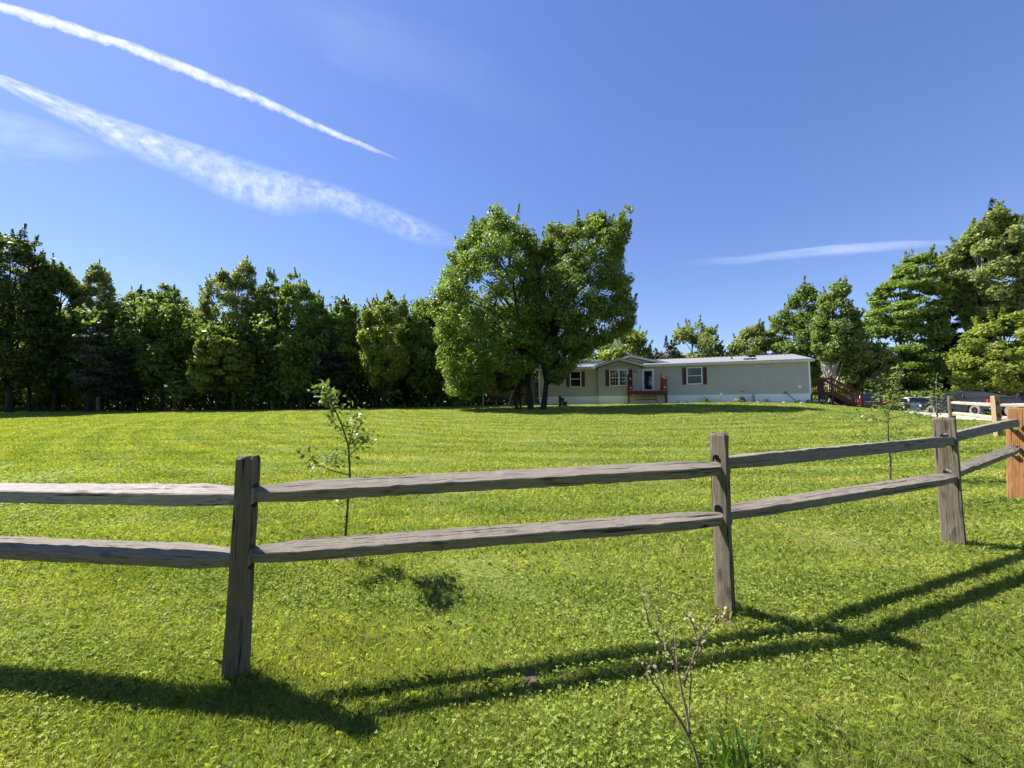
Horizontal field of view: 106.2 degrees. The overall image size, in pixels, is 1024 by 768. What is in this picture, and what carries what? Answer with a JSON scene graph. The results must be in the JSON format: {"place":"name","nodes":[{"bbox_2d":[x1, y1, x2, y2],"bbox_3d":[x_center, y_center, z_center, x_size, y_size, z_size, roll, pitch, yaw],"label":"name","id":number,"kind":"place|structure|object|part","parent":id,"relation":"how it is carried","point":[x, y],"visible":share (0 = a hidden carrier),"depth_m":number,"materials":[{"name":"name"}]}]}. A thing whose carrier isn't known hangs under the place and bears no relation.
{"place":"outdoors","nodes":[
{"label":"outdoors","id":0,"kind":"place"},
{"bbox_2d":[0,402,1023,767],"bbox_3d":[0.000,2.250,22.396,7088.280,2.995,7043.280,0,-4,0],"label":"ground","id":1,"kind":"structure","parent":0,"point":[538,582],"depth_m":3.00,"materials":[{"name":"green plant"}]},
{"bbox_2d":[0,223,64,411],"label":"maple tree","id":2,"kind":"object","parent":1,"relation":"on","point":[16,371],"visible":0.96,"depth_m":29.54,"materials":[{"name":"green plant"}]},
{"bbox_2d":[24,253,84,411],"bbox_3d":[-37.673,-4.059,31.659,3.220,13.238,3.435,-3,-5,40],"label":"maple tree","id":3,"kind":"object","parent":1,"relation":"on","point":[63,279],"visible":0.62,"depth_m":31.49,"materials":[{"name":"green plant"}]},
{"bbox_2d":[65,323,121,411],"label":"pine tree","id":4,"kind":"object","parent":1,"relation":"on","point":[95,384],"visible":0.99,"depth_m":29.43,"materials":[{"name":"green plant"}]},
{"bbox_2d":[70,259,120,410],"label":"aspen tree","id":5,"kind":"object","parent":1,"relation":"on","point":[101,275],"visible":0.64,"depth_m":32.78,"materials":[{"name":"green plant"}]},
{"bbox_2d":[102,349,142,411],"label":"spruce tree","id":6,"kind":"object","parent":1,"relation":"on","point":[123,386],"visible":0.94,"depth_m":30.80,"materials":[{"name":"green plant"}]},
{"bbox_2d":[117,284,143,407],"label":"aspen tree","id":7,"kind":"object","parent":1,"relation":"on","point":[131,295],"visible":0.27,"depth_m":34.79,"materials":[{"name":"green plant"}]},
{"bbox_2d":[127,282,198,410],"bbox_3d":[-30.297,-3.167,33.849,4.896,11.596,4.658,1,-4,-15],"label":"maple tree","id":8,"kind":"object","parent":1,"relation":"on","point":[168,292],"visible":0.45,"depth_m":33.00,"materials":[{"name":"green plant"}]},
{"bbox_2d":[184,321,256,410],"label":"maple tree","id":9,"kind":"object","parent":1,"relation":"on","point":[204,351],"visible":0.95,"depth_m":31.08,"materials":[{"name":"green plant"}]},
{"bbox_2d":[196,254,257,409],"bbox_3d":[-26.030,-4.952,35.645,5.246,15.217,4.772,0,-4,-5],"label":"aspen tree","id":10,"kind":"object","parent":1,"relation":"on","point":[241,277],"visible":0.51,"depth_m":35.13,"materials":[{"name":"yellow green leaf"},{"name":"dark bark"}]},
{"bbox_2d":[0,318,487,411],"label":"wood stems","id":11,"kind":"object","parent":1,"relation":"on","point":[182,402],"visible":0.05,"depth_m":34.28,"materials":[{"name":"brown plant"}]},
{"bbox_2d":[251,266,282,408],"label":"aspen tree","id":12,"kind":"object","parent":1,"relation":"on","point":[268,305],"visible":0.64,"depth_m":34.64,"materials":[{"name":"green plant"}]},
{"bbox_2d":[0,285,600,409],"bbox_3d":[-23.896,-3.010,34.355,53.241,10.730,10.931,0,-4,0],"label":"woods","id":13,"kind":"object","parent":1,"relation":"on","point":[277,384],"visible":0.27,"depth_m":33.16,"materials":[{"name":"green plant"}]},
{"bbox_2d":[276,267,329,408],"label":"aspen tree","id":14,"kind":"object","parent":1,"relation":"on","point":[291,295],"visible":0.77,"depth_m":33.38,"materials":[{"name":"green plant"}]},
{"bbox_2d":[0,355,616,411],"bbox_3d":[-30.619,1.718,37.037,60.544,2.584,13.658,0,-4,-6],"label":"undergrowth","id":15,"kind":"object","parent":1,"relation":"on","point":[21,407],"visible":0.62,"depth_m":34.95,"materials":[{"name":"green plant"}]},
{"bbox_2d":[307,327,357,408],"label":"spruce tree","id":16,"kind":"object","parent":1,"relation":"on","point":[333,359],"visible":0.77,"depth_m":32.93,"materials":[{"name":"green plant"}]},
{"bbox_2d":[292,378,378,559],"bbox_3d":[-1.585,0.816,3.416,0.696,1.709,0.592,-1,-4,19],"label":"apple sapling","id":17,"kind":"object","parent":1,"relation":"on","point":[324,400],"visible":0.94,"depth_m":3.43,"materials":[{"name":"green plant"}]},
{"bbox_2d":[325,557,354,567],"bbox_3d":[-1.523,1.632,3.582,0.461,0.040,0.498,0,-4,0],"label":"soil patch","id":18,"kind":"object","parent":1,"relation":"on","point":[340,561],"visible":0.1,"depth_m":3.51,"materials":[{"name":"beige soil"}]},
{"bbox_2d":[322,294,361,407],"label":"maple tree","id":19,"kind":"object","parent":1,"relation":"on","point":[338,319],"visible":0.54,"depth_m":34.00,"materials":[{"name":"green plant"}]},
{"bbox_2d":[355,289,414,407],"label":"maple tree","id":20,"kind":"object","parent":1,"relation":"on","point":[397,367],"visible":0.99,"depth_m":32.08,"materials":[{"name":"green plant"}]},
{"bbox_2d":[402,298,444,406],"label":"maple tree","id":21,"kind":"object","parent":1,"relation":"on","point":[420,329],"visible":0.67,"depth_m":33.34,"materials":[{"name":"green plant"}]},
{"bbox_2d":[445,396,480,405],"bbox_3d":[-4.321,1.511,33.971,3.035,1.013,2.364,1,-4,-15],"label":"pale bush","id":22,"kind":"object","parent":1,"relation":"on","point":[462,404],"visible":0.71,"depth_m":33.71,"materials":[{"name":"green plant"}]},
{"bbox_2d":[425,202,547,409],"bbox_3d":[-1.768,-5.515,28.163,8.910,15.342,8.635,0,-4,3],"label":"maple tree","id":23,"kind":"object","parent":1,"relation":"on","point":[464,381],"visible":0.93,"depth_m":26.21,"materials":[{"name":"green plant"}]},
{"bbox_2d":[482,394,521,405],"bbox_3d":[-1.065,1.522,34.898,1.960,1.050,4.700,-3,-5,40],"label":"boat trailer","id":24,"kind":"object","parent":1,"relation":"on","point":[500,402],"visible":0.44,"depth_m":34.42,"materials":[{"name":"grey metal"}]},
{"bbox_2d":[486,389,523,400],"bbox_3d":[-1.051,0.875,34.961,1.918,1.190,4.660,-3,-5,40],"label":"motor boat","id":25,"kind":"object","parent":1,"relation":"on","point":[492,394],"visible":0.49,"depth_m":34.59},
{"bbox_2d":[0,408,1023,690],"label":"rail fence","id":26,"kind":"object","parent":1,"relation":"on","point":[242,554],"visible":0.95,"depth_m":2.34,"materials":[{"name":"grey wood"}]},
{"bbox_2d":[0,449,1023,767],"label":"clover","id":27,"kind":"object","parent":1,"relation":"on","point":[712,693],"visible":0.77,"depth_m":2.40,"materials":[{"name":"green plant"}]},
{"bbox_2d":[493,308,532,409],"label":"maple sapling","id":28,"kind":"object","parent":1,"relation":"on","point":[516,391],"visible":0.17,"depth_m":27.44,"materials":[{"name":"green plant"}]},
{"bbox_2d":[511,385,538,403],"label":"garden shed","id":29,"kind":"structure","parent":1,"relation":"on","point":[524,399],"depth_m":38.95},
{"bbox_2d":[518,388,523,403],"bbox_3d":[0.896,1.226,38.973,0.700,1.600,0.011,0,-4,6],"label":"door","id":30,"kind":"structure","parent":29,"relation":"in","point":[522,399],"depth_m":38.93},
{"bbox_2d":[519,671,539,687],"bbox_3d":[0.089,1.553,2.022,0.143,0.025,0.155,0,-4,0],"label":"soil patch","id":31,"kind":"object","parent":1,"relation":"on","point":[533,675],"visible":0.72,"depth_m":2.02,"materials":[{"name":"beige soil"}]},
{"bbox_2d":[532,380,537,403],"bbox_3d":[2.095,0.733,34.769,0.610,2.290,0.111,-1,-4,16],"label":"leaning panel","id":32,"kind":"object","parent":1,"relation":"on","point":[535,392],"visible":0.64,"depth_m":34.75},
{"bbox_2d":[558,395,566,406],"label":"log steps","id":33,"kind":"structure","parent":1,"relation":"on","point":[561,402],"depth_m":29.48,"materials":[{"name":"brown wood"}]},
{"bbox_2d":[521,203,638,409],"bbox_3d":[4.676,-5.189,27.092,8.188,14.569,7.343,2,-4,-21],"label":"maple tree","id":34,"kind":"object","parent":1,"relation":"on","point":[577,342],"visible":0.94,"depth_m":25.67,"materials":[{"name":"green plant"}]},
{"bbox_2d":[592,322,654,360],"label":"maple tree","id":35,"kind":"object","parent":1,"relation":"on","point":[634,341],"visible":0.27,"depth_m":48.93,"materials":[{"name":"green plant"}]},
{"bbox_2d":[627,374,667,403],"bbox_3d":[10.612,0.537,30.213,3.000,2.780,2.270,-1,-4,18],"label":"porch","id":36,"kind":"object","parent":1,"relation":"on","point":[663,384],"visible":0.95,"depth_m":30.07,"materials":[{"name":"red wood"}]},
{"bbox_2d":[653,335,685,358],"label":"pine tree","id":37,"kind":"object","parent":1,"relation":"on","point":[671,351],"visible":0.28,"depth_m":46.78,"materials":[{"name":"green plant"}]},
{"bbox_2d":[535,352,814,403],"bbox_3d":[13.101,0.005,34.361,20.704,5.000,8.465,-1,-4,18],"label":"mobile home","id":38,"kind":"object","parent":1,"relation":"on","point":[776,377],"visible":0.78,"depth_m":30.50,"materials":[{"name":"plastic"}]},
{"bbox_2d":[570,371,580,386],"bbox_3d":[5.481,-0.427,33.167,0.950,1.370,0.065,-1,-4,18],"label":"window","id":39,"kind":"structure","parent":38,"relation":"in","point":[575,376],"depth_m":33.16,"materials":[{"name":"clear glass"}]},
{"bbox_2d":[609,369,618,385],"bbox_3d":[8.459,-0.521,31.872,0.720,1.370,0.065,-1,-4,18],"label":"window","id":40,"kind":"structure","parent":38,"relation":"in","point":[614,375],"depth_m":31.86,"materials":[{"name":"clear glass"}]},
{"bbox_2d":[619,369,627,385],"bbox_3d":[9.181,-0.538,31.635,0.720,1.370,0.065,-1,-4,18],"label":"window","id":41,"kind":"structure","parent":38,"relation":"in","point":[623,381],"depth_m":31.63,"materials":[{"name":"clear glass"}]},
{"bbox_2d":[643,370,652,390],"bbox_3d":[11.079,-0.291,31.309,0.760,1.730,0.035,-1,-4,18],"label":"door","id":42,"kind":"structure","parent":38,"relation":"in","point":[647,374],"depth_m":31.31,"materials":[{"name":"white glass"}]},
{"bbox_2d":[686,367,702,383],"bbox_3d":[14.346,-0.653,30.251,1.140,1.360,0.065,-1,-4,18],"label":"window","id":43,"kind":"structure","parent":38,"relation":"in","point":[693,374],"depth_m":30.25,"materials":[{"name":"white glass"}]},
{"bbox_2d":[636,582,726,767],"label":"bare shrub","id":44,"kind":"object","parent":1,"relation":"on","point":[687,713],"visible":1,"depth_m":1.54,"materials":[{"name":"brown plant"}]},
{"bbox_2d":[660,314,726,357],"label":"maple tree","id":45,"kind":"object","parent":1,"relation":"on","point":[705,340],"visible":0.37,"depth_m":51.21,"materials":[{"name":"green plant"}]},
{"bbox_2d":[699,397,709,402],"bbox_3d":[14.750,1.242,29.435,0.863,0.491,0.641,-1,-4,18],"label":"garden shrub","id":46,"kind":"object","parent":1,"relation":"on","point":[704,399],"visible":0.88,"depth_m":29.37,"materials":[{"name":"green plant"}]},
{"bbox_2d":[677,707,768,767],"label":"lily clump","id":47,"kind":"object","parent":1,"relation":"on","point":[726,750],"visible":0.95,"depth_m":1.50,"materials":[{"name":"green plant"}]},
{"bbox_2d":[715,618,750,638],"bbox_3d":[1.372,1.526,2.408,0.231,0.027,0.203,-4,-6,42],"label":"soil patch","id":48,"kind":"object","parent":1,"relation":"on","point":[725,621],"visible":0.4,"depth_m":2.42,"materials":[{"name":"beige soil"}]},
{"bbox_2d":[721,318,771,355],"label":"maple tree","id":49,"kind":"object","parent":1,"relation":"on","point":[744,342],"visible":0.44,"depth_m":47.36,"materials":[{"name":"green plant"}]},
{"bbox_2d":[558,342,1023,411],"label":"woods","id":50,"kind":"object","parent":1,"relation":"on","point":[825,383],"visible":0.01,"depth_m":44.42,"materials":[{"name":"green plant"}]},
{"bbox_2d":[765,276,820,387],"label":"aspen tree","id":51,"kind":"object","parent":1,"relation":"on","point":[791,323],"visible":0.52,"depth_m":44.59,"materials":[{"name":"green plant"}]},
{"bbox_2d":[818,392,828,403],"bbox_3d":[22.443,1.073,27.802,0.653,0.969,0.212,-1,-4,18],"label":"hose reel","id":52,"kind":"object","parent":1,"relation":"on","point":[822,397],"visible":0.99,"depth_m":27.73,"materials":[{"name":"black plastic"}]},
{"bbox_2d":[802,275,867,402],"bbox_3d":[32.702,-3.825,38.895,5.138,14.038,4.585,-3,-5,39],"label":"aspen tree","id":53,"kind":"object","parent":1,"relation":"on","point":[835,340],"visible":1,"depth_m":38.29,"materials":[{"name":"green plant"}]},
{"bbox_2d":[810,375,863,407],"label":"side deck","id":54,"kind":"structure","parent":1,"relation":"on","point":[839,398],"depth_m":27.73,"materials":[{"name":"red wood"}]},
{"bbox_2d":[833,334,903,395],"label":"maple tree","id":55,"kind":"object","parent":1,"relation":"on","point":[881,361],"visible":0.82,"depth_m":37.17,"materials":[{"name":"green plant"}]},
{"bbox_2d":[847,364,927,479],"bbox_3d":[6.365,0.652,6.485,1.678,2.021,0.546,1,-4,-12],"label":"apple sapling","id":56,"kind":"object","parent":1,"relation":"on","point":[893,376],"visible":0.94,"depth_m":6.47,"materials":[{"name":"green plant"}]},
{"bbox_2d":[855,244,957,397],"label":"maple tree","id":57,"kind":"object","parent":1,"relation":"on","point":[918,360],"visible":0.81,"depth_m":40.63,"materials":[{"name":"green plant"}]},
{"bbox_2d":[812,385,1023,414],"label":"undergrowth","id":58,"kind":"object","parent":1,"relation":"on","point":[909,394],"visible":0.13,"depth_m":38.13,"materials":[{"name":"green plant"}]},
{"bbox_2d":[916,368,963,426],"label":"pear sapling","id":59,"kind":"object","parent":1,"relation":"on","point":[937,408],"visible":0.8,"depth_m":8.98,"materials":[{"name":"green plant"}]},
{"bbox_2d":[924,295,962,391],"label":"spruce tree","id":60,"kind":"object","parent":1,"relation":"on","point":[954,340],"visible":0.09,"depth_m":42.60,"materials":[{"name":"green plant"}]},
{"bbox_2d":[936,198,1023,390],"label":"poplar tree","id":61,"kind":"object","parent":1,"relation":"on","point":[988,259],"visible":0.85,"depth_m":39.07,"materials":[{"name":"green plant"}]},
{"bbox_2d":[941,307,1023,397],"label":"maple tree","id":62,"kind":"object","parent":1,"relation":"on","point":[1006,376],"visible":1,"depth_m":33.90,"materials":[{"name":"green plant"}]},
{"bbox_2d":[947,396,1023,436],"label":"rail fence","id":63,"kind":"object","parent":1,"relation":"on","point":[994,404],"visible":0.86,"depth_m":11.23,"materials":[{"name":"brown wood"}]},
{"bbox_2d":[983,197,1023,338],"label":"pine tree","id":64,"kind":"object","parent":1,"relation":"on","point":[992,200],"visible":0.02,"depth_m":44.56,"materials":[{"name":"green plant"}]},
{"bbox_2d":[0,0,1023,411],"label":"sky","id":65,"kind":"structure","parent":0,"point":[757,148],"materials":[{"name":"blue"}]},
{"bbox_2d":[896,410,1006,420],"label":"driveway","id":66,"kind":"structure","parent":0,"point":[957,416],"depth_m":19.77,"materials":[{"name":"grey gravel"}]},
{"bbox_2d":[834,392,885,408],"bbox_3d":[32.209,1.795,36.000,2.420,1.767,4.810,-1,-5,15],"label":"parked car","id":67,"kind":"object","parent":66,"relation":"on","point":[867,396],"visible":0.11,"depth_m":33.91,"materials":[{"name":"grey paint"}]},
{"bbox_3d":[31.651,1.061,33.973,1.402,0.454,0.173,-1,-5,15],"label":"rear window","id":68,"kind":"part","parent":67,"relation":"part of","materials":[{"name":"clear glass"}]},
{"bbox_2d":[886,397,930,411],"bbox_3d":[40.936,2.404,39.902,2.420,1.907,5.970,-2,-5,26],"label":"pickup truck","id":69,"kind":"object","parent":66,"relation":"on","point":[911,402],"visible":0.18,"depth_m":37.65,"materials":[{"name":"white paint"}]},
{"bbox_2d":[919,391,1018,415],"bbox_3d":[34.853,1.507,29.504,2.420,1.887,5.970,-1,-4,12],"label":"pickup truck","id":70,"kind":"object","parent":66,"relation":"on","point":[974,396],"visible":0.52,"depth_m":28.66,"materials":[{"name":"paint"}]},
{"bbox_3d":[33.984,0.898,29.418,0.133,0.486,0.835,-1,-4,12],"label":"window","id":71,"kind":"part","parent":70,"relation":"part of","materials":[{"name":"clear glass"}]},
{"bbox_2d":[1000,393,1023,414],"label":"pickup truck","id":72,"kind":"object","parent":66,"relation":"on","point":[1012,400],"visible":0.38,"depth_m":23.85,"materials":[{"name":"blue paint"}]}
]}

